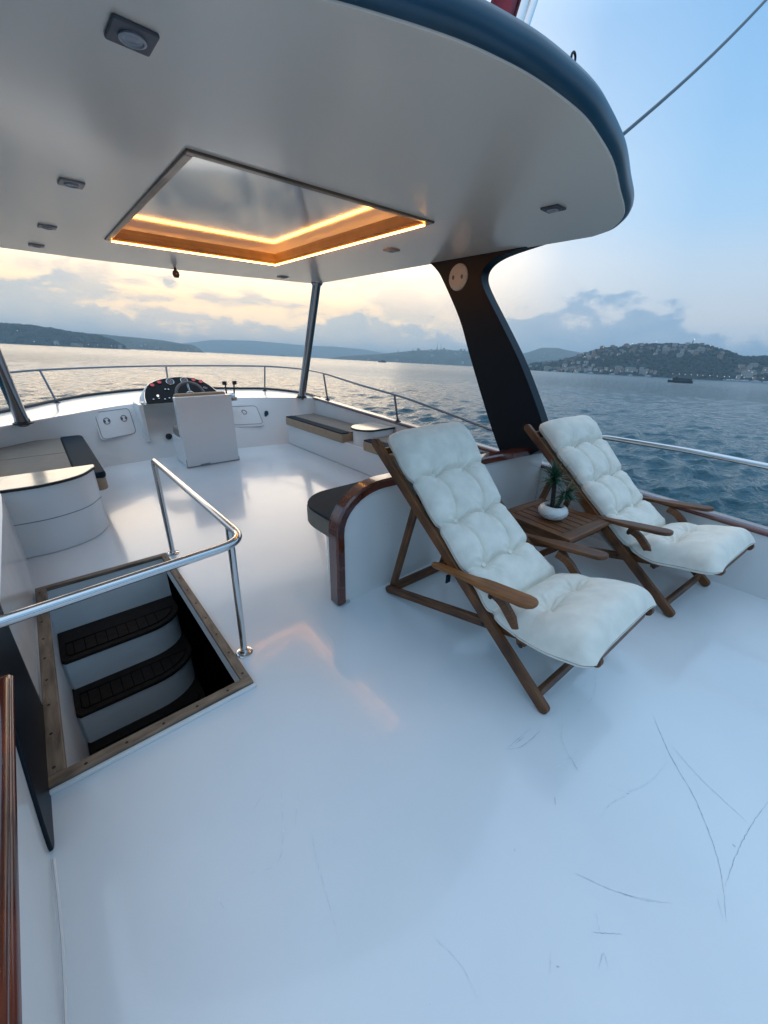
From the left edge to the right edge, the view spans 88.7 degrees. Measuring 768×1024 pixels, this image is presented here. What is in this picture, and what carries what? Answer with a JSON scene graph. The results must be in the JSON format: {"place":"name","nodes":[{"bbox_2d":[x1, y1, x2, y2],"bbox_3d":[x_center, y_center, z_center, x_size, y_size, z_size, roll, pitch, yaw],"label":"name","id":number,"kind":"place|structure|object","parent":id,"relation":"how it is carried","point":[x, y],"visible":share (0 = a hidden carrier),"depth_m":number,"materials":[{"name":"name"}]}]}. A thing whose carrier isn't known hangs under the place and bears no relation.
{"place":"outdoors","nodes":[
{"label":"outdoors","id":0,"kind":"place"},
{"bbox_2d":[0,325,130,349],"bbox_3d":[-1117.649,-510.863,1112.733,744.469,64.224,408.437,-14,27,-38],"label":"hill","id":1,"kind":"structure","parent":0,"point":[27,338],"depth_m":1096.07,"materials":[{"name":"green plant"}]},
{"bbox_2d":[0,322,125,348],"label":"woodland","id":2,"kind":"object","parent":1,"relation":"on","point":[47,332],"visible":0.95,"depth_m":1140.15,"materials":[{"name":"green plant"}]},
{"bbox_2d":[71,343,82,346],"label":"apartment building","id":3,"kind":"structure","parent":1,"relation":"on","point":[77,344],"depth_m":1121.32,"materials":[{"name":"grey"}]},
{"bbox_2d":[87,333,203,352],"bbox_3d":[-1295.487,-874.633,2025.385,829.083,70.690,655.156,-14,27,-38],"label":"hill","id":4,"kind":"structure","parent":0,"point":[154,343],"depth_m":1934.47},
{"bbox_2d":[184,340,384,357],"bbox_3d":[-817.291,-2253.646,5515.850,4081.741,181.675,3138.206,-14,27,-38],"label":"hill","id":5,"kind":"structure","parent":0,"point":[248,347],"depth_m":5095.93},
{"bbox_2d":[0,343,767,526],"bbox_3d":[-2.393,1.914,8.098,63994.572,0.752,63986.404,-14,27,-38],"label":"sea","id":6,"kind":"structure","parent":0,"point":[729,418],"depth_m":61.02,"materials":[{"name":"teal liquid"}]},
{"bbox_2d":[668,377,692,382],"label":"ferry boat","id":7,"kind":"object","parent":6,"relation":"on","point":[680,380],"visible":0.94,"depth_m":291.63,"materials":[{"name":"grey"}]},
{"bbox_2d":[0,0,767,355],"label":"sky","id":8,"kind":"structure","parent":0,"point":[688,261],"materials":[{"name":"blue"}]},
{"bbox_2d":[26,443,767,1023],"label":"deck","id":9,"kind":"structure","parent":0,"point":[380,805],"depth_m":1.27,"materials":[{"name":"white paint"}]},
{"bbox_2d":[0,604,53,851],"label":"arch pillar","id":10,"kind":"structure","parent":9,"relation":"on","point":[30,734],"depth_m":1.28,"materials":[{"name":"paint"}]},
{"bbox_2d":[0,494,67,1023],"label":"port bulwark","id":11,"kind":"object","parent":9,"relation":"on","point":[30,992],"visible":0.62,"depth_m":0.93,"materials":[{"name":"white plastic"}]},
{"bbox_2d":[0,464,108,557],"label":"drinks cabinet","id":12,"kind":"object","parent":9,"relation":"on","point":[52,511],"visible":0.94,"depth_m":2.71,"materials":[{"name":"white paint"}]},
{"bbox_2d":[0,458,252,657],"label":"stair handrail","id":13,"kind":"object","parent":9,"relation":"on","point":[234,539],"visible":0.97,"depth_m":1.41,"materials":[{"name":"silver metal"}]},
{"bbox_2d":[35,552,255,795],"bbox_3d":[-0.787,1.553,2.538,1.682,2.147,2.040,-18,30,-37],"label":"companionway","id":14,"kind":"object","parent":9,"relation":"attached to","point":[129,669],"visible":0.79,"depth_m":2.38,"materials":[{"name":"brown wood"}]},
{"bbox_2d":[0,387,319,466],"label":"forward bulwark","id":15,"kind":"object","parent":9,"relation":"on","point":[117,427],"visible":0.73,"depth_m":4.94,"materials":[{"name":"white paint"}]},
{"bbox_2d":[0,349,33,426],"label":"roof pole","id":16,"kind":"object","parent":15,"relation":"on","point":[13,400],"visible":1,"depth_m":3.51,"materials":[{"name":"silver metal"}]},
{"bbox_2d":[139,377,236,404],"bbox_3d":[-2.553,-1.589,5.177,1.167,0.355,0.745,-18,30,-37],"label":"helm console","id":17,"kind":"object","parent":15,"relation":"on","point":[164,390],"visible":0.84,"depth_m":4.97,"materials":[{"name":"black plastic"}]},
{"bbox_2d":[10,365,492,431],"bbox_3d":[-1.582,-1.572,5.072,3.275,0.534,5.474,-76,79,-69],"label":"bow rail","id":18,"kind":"object","parent":15,"relation":"on","point":[327,398],"visible":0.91,"depth_m":5.08,"materials":[{"name":"silver metal"}]},
{"bbox_2d":[296,282,322,399],"bbox_3d":[-1.014,-2.224,5.282,0.156,1.453,0.994,-8,23,-25],"label":"roof pole","id":19,"kind":"object","parent":15,"relation":"on","point":[313,306],"visible":0.97,"depth_m":5.14,"materials":[{"name":"silver metal"}]},
{"bbox_2d":[172,391,239,467],"bbox_3d":[-2.211,-1.040,4.792,0.624,0.823,0.488,-18,30,-37],"label":"pilot chair","id":20,"kind":"object","parent":9,"relation":"on","point":[204,431],"visible":1,"depth_m":4.62,"materials":[{"name":"grey fabric"}]},
{"bbox_2d":[326,536,329,581],"bbox_3d":[0.244,0.107,2.876,1.545,0.333,0.348,-18,30,-37],"label":"corner bench","id":21,"kind":"object","parent":9,"relation":"on","point":[328,559],"visible":0.06,"depth_m":2.43,"materials":[{"name":"white plastic"}]},
{"bbox_2d":[307,452,484,536],"bbox_3d":[0.338,-0.196,2.984,2.005,0.132,0.540,-18,30,-37],"label":"corner cushion","id":22,"kind":"object","parent":21,"relation":"on","point":[321,505],"visible":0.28,"depth_m":2.44,"materials":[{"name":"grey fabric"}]},
{"bbox_2d":[288,425,388,476],"bbox_3d":[-0.072,-0.642,4.642,0.450,0.298,3.625,-18,30,-37],"label":"starboard bench","id":23,"kind":"object","parent":9,"relation":"on","point":[351,454],"visible":0.28,"depth_m":4.83,"materials":[{"name":"white plastic"}]},
{"bbox_2d":[286,413,355,442],"bbox_3d":[-0.778,-1.150,5.292,0.470,0.123,1.420,-18,30,-37],"label":"bench cushion","id":24,"kind":"object","parent":23,"relation":"on","point":[340,431],"visible":0.84,"depth_m":5.13,"materials":[{"name":"beige fabric"}]},
{"bbox_2d":[350,422,394,445],"bbox_3d":[-0.170,-0.780,4.712,0.460,0.493,0.385,-18,30,-37],"label":"drinks cabinet","id":25,"kind":"object","parent":23,"relation":"on","point":[364,431],"visible":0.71,"depth_m":4.53,"materials":[{"name":"white paint"}]},
{"bbox_2d":[363,436,393,454],"bbox_3d":[0.332,-0.612,4.100,0.470,0.123,1.210,-18,30,-37],"label":"bench cushion","id":26,"kind":"object","parent":23,"relation":"on","point":[367,445],"visible":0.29,"depth_m":4.31,"materials":[{"name":"beige fabric"}]},
{"bbox_2d":[328,447,542,605],"bbox_3d":[0.523,-0.040,2.761,2.091,0.709,0.113,-18,30,-37],"label":"partition","id":27,"kind":"object","parent":9,"relation":"on","point":[368,521],"visible":0.64,"depth_m":2.32,"materials":[{"name":"white wood"}]},
{"bbox_2d":[430,245,547,454],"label":"arch pillar","id":28,"kind":"structure","parent":27,"relation":"on","point":[512,401],"depth_m":3.14,"materials":[{"name":"paint"}]},
{"bbox_2d":[0,0,633,282],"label":"hardtop","id":29,"kind":"object","parent":28,"relation":"on","point":[473,127],"visible":0.98,"depth_m":1.25,"materials":[{"name":"white paint"}]},
{"bbox_2d":[28,243,44,247],"bbox_3d":[-2.690,-2.059,3.042,0.094,0.015,0.094,-19,30,-39],"label":"ceiling spotlight","id":30,"kind":"object","parent":29,"relation":"attached to","point":[36,245],"visible":1,"depth_m":3.02,"materials":[{"name":"plastic"}]},
{"bbox_2d":[37,224,56,229],"bbox_3d":[-2.153,-1.819,2.513,0.094,0.015,0.094,-19,30,-39],"label":"ceiling spotlight","id":31,"kind":"object","parent":29,"relation":"attached to","point":[47,227],"visible":1,"depth_m":2.50,"materials":[{"name":"plastic"}]},
{"bbox_2d":[57,177,85,189],"bbox_3d":[-1.422,-1.491,1.788,0.094,0.015,0.094,-19,30,-39],"label":"ceiling spotlight","id":32,"kind":"object","parent":29,"relation":"attached to","point":[70,183],"visible":1,"depth_m":1.77,"materials":[{"name":"plastic"}]},
{"bbox_2d":[104,13,159,56],"bbox_3d":[-0.580,-1.091,0.904,0.094,0.015,0.094,-19,30,-39],"label":"ceiling spotlight","id":33,"kind":"object","parent":29,"relation":"attached to","point":[129,34],"visible":1,"depth_m":0.89,"materials":[{"name":"grey plastic"}]},
{"bbox_2d":[172,267,179,277],"bbox_3d":[-2.071,-2.377,3.907,0.068,0.090,0.068,-18,30,-37],"label":"compass light","id":34,"kind":"object","parent":29,"relation":"hanging from","point":[175,273],"visible":1,"depth_m":3.89,"materials":[{"name":"brown metal"}]},
{"bbox_2d":[104,148,434,265],"bbox_3d":[-0.850,-1.827,2.505,1.331,0.099,1.957,-18,30,-37],"label":"skylight","id":35,"kind":"object","parent":29,"relation":"on","point":[190,201],"visible":0.84,"depth_m":2.44,"materials":[{"name":"brown wood"}]},
{"bbox_2d":[383,248,399,252],"bbox_3d":[0.057,-1.956,2.942,0.094,0.015,0.094,-19,30,-39],"label":"ceiling spotlight","id":36,"kind":"object","parent":29,"relation":"attached to","point":[391,250],"visible":1,"depth_m":2.92,"materials":[{"name":"plastic"}]},
{"bbox_2d":[513,0,528,20],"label":"flagpole","id":37,"kind":"object","parent":29,"relation":"on","point":[520,9],"visible":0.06,"depth_m":1.43,"materials":[{"name":"silver metal"}]},
{"bbox_2d":[490,0,517,14],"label":"flag","id":38,"kind":"object","parent":37,"relation":"attached to","point":[508,6],"visible":0.12,"depth_m":1.37,"materials":[{"name":"red fabric"}]},
{"bbox_2d":[523,0,537,24],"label":"antenna pole","id":39,"kind":"object","parent":29,"relation":"on","point":[530,10],"visible":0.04,"depth_m":1.46,"materials":[{"name":"silver metal"}]},
{"bbox_2d":[540,204,565,213],"bbox_3d":[0.851,-1.522,1.978,0.094,0.015,0.094,-19,30,-39],"label":"ceiling spotlight","id":40,"kind":"object","parent":29,"relation":"attached to","point":[552,208],"visible":1,"depth_m":1.96,"materials":[{"name":"grey plastic"}]},
{"bbox_2d":[570,50,576,60],"bbox_3d":[0.516,-1.252,1.088,0.036,0.032,0.023,-18,30,-37],"label":"pad eye","id":41,"kind":"object","parent":29,"relation":"on","point":[574,53],"visible":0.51,"depth_m":1.07,"materials":[{"name":"silver metal"}]},
{"bbox_2d":[623,0,766,135],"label":"stay cable","id":42,"kind":"object","parent":29,"relation":"attached to","point":[663,99],"visible":0.94,"depth_m":1.80,"materials":[{"name":"metal"}]},
{"bbox_2d":[372,438,654,713],"bbox_3d":[0.559,0.177,1.974,0.695,0.933,1.319,-17,29,-36],"label":"deck lounger","id":43,"kind":"object","parent":9,"relation":"on","point":[503,597],"visible":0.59,"depth_m":1.85,"materials":[{"name":"brown wood"}]},
{"bbox_2d":[388,422,656,667],"bbox_3d":[0.580,0.037,1.892,0.644,0.722,1.262,-17,29,-36],"label":"lounger cushion","id":44,"kind":"object","parent":43,"relation":"on","point":[580,620],"visible":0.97,"depth_m":1.85,"materials":[{"name":"beige fabric"}]},
{"bbox_2d":[312,396,767,599],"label":"starboard bulwark","id":45,"kind":"object","parent":9,"relation":"attached to","point":[746,571],"visible":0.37,"depth_m":2.57,"materials":[{"name":"white plastic"}]},
{"bbox_2d":[602,435,767,468],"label":"side rail","id":46,"kind":"object","parent":45,"relation":"on","point":[743,461],"visible":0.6,"depth_m":2.52,"materials":[{"name":"silver metal"}]},
{"bbox_2d":[508,498,609,556],"bbox_3d":[1.034,0.229,2.485,0.430,0.439,0.470,-15,28,-33],"label":"side table","id":47,"kind":"object","parent":9,"relation":"on","point":[573,526],"visible":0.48,"depth_m":2.31,"materials":[{"name":"brown wood"}]},
{"bbox_2d":[534,456,584,520],"bbox_3d":[1.028,-0.143,2.307,0.316,0.381,0.269,-18,30,-37],"label":"potted plant","id":48,"kind":"object","parent":47,"relation":"on","point":[552,509],"visible":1,"depth_m":2.29,"materials":[{"name":"green plant"}]},
{"bbox_2d":[524,424,754,616],"bbox_3d":[1.565,-0.043,2.571,0.695,0.904,1.281,-15,28,-33],"label":"deck lounger","id":49,"kind":"object","parent":9,"relation":"on","point":[626,554],"visible":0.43,"depth_m":2.40,"materials":[{"name":"brown wood"}]},
{"bbox_2d":[539,415,755,574],"bbox_3d":[1.588,-0.174,2.486,0.654,0.681,1.211,-15,28,-33],"label":"lounger cushion","id":50,"kind":"object","parent":49,"relation":"on","point":[584,449],"visible":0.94,"depth_m":2.45,"materials":[{"name":"beige fabric"}]},
{"bbox_2d":[330,349,540,365],"bbox_3d":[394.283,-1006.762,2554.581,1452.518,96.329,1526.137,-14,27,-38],"label":"hill","id":51,"kind":"structure","parent":0,"point":[453,358],"depth_m":2387.80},
{"bbox_2d":[523,348,582,361],"bbox_3d":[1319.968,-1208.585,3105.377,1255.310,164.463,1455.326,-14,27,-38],"label":"hill","id":52,"kind":"structure","parent":0,"point":[559,353],"depth_m":2930.16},
{"bbox_2d":[530,350,767,381],"bbox_3d":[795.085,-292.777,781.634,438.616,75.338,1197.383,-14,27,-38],"label":"hill","id":53,"kind":"structure","parent":0,"point":[687,375],"depth_m":866.24,"materials":[{"name":"green plant"}]},
{"bbox_2d":[628,367,635,371],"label":"hillside house","id":54,"kind":"structure","parent":53,"relation":"on","point":[632,369],"depth_m":893.26,"materials":[{"name":"grey"}]},
{"bbox_2d":[639,369,647,374],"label":"hillside house","id":55,"kind":"structure","parent":53,"relation":"on","point":[643,371],"depth_m":880.09,"materials":[{"name":"grey"}]},
{"bbox_2d":[528,343,767,380],"bbox_3d":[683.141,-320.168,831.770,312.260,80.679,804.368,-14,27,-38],"label":"woodland","id":56,"kind":"object","parent":53,"relation":"on","point":[736,359],"visible":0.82,"depth_m":880.90,"materials":[{"name":"green plant"}]},
{"bbox_2d":[662,347,670,350],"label":"hillside house","id":57,"kind":"structure","parent":53,"relation":"on","point":[666,349],"depth_m":900.62,"materials":[{"name":"grey"}]},
{"bbox_2d":[741,369,755,377],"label":"apartment building","id":58,"kind":"structure","parent":53,"relation":"on","point":[745,373],"depth_m":786.53,"materials":[{"name":"grey"}]},
{"bbox_2d":[750,363,758,366],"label":"hillside house","id":59,"kind":"structure","parent":53,"relation":"on","point":[754,364],"depth_m":800.50,"materials":[{"name":"grey"}]},
{"bbox_2d":[761,367,767,373],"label":"apartment building","id":60,"kind":"structure","parent":53,"relation":"on","point":[764,369],"depth_m":777.43,"materials":[{"name":"grey"}]},
{"bbox_3d":[-3.024,-0.208,3.485,0.560,0.298,1.547,-18,30,-37],"label":"port bench","id":61,"kind":"object","parent":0,"visible":0},
{"bbox_2d":[0,435,107,490],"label":"bench cushion","id":62,"kind":"object","parent":61,"relation":"on","point":[48,454],"visible":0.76,"depth_m":3.43,"materials":[{"name":"beige fabric"}]}
]}

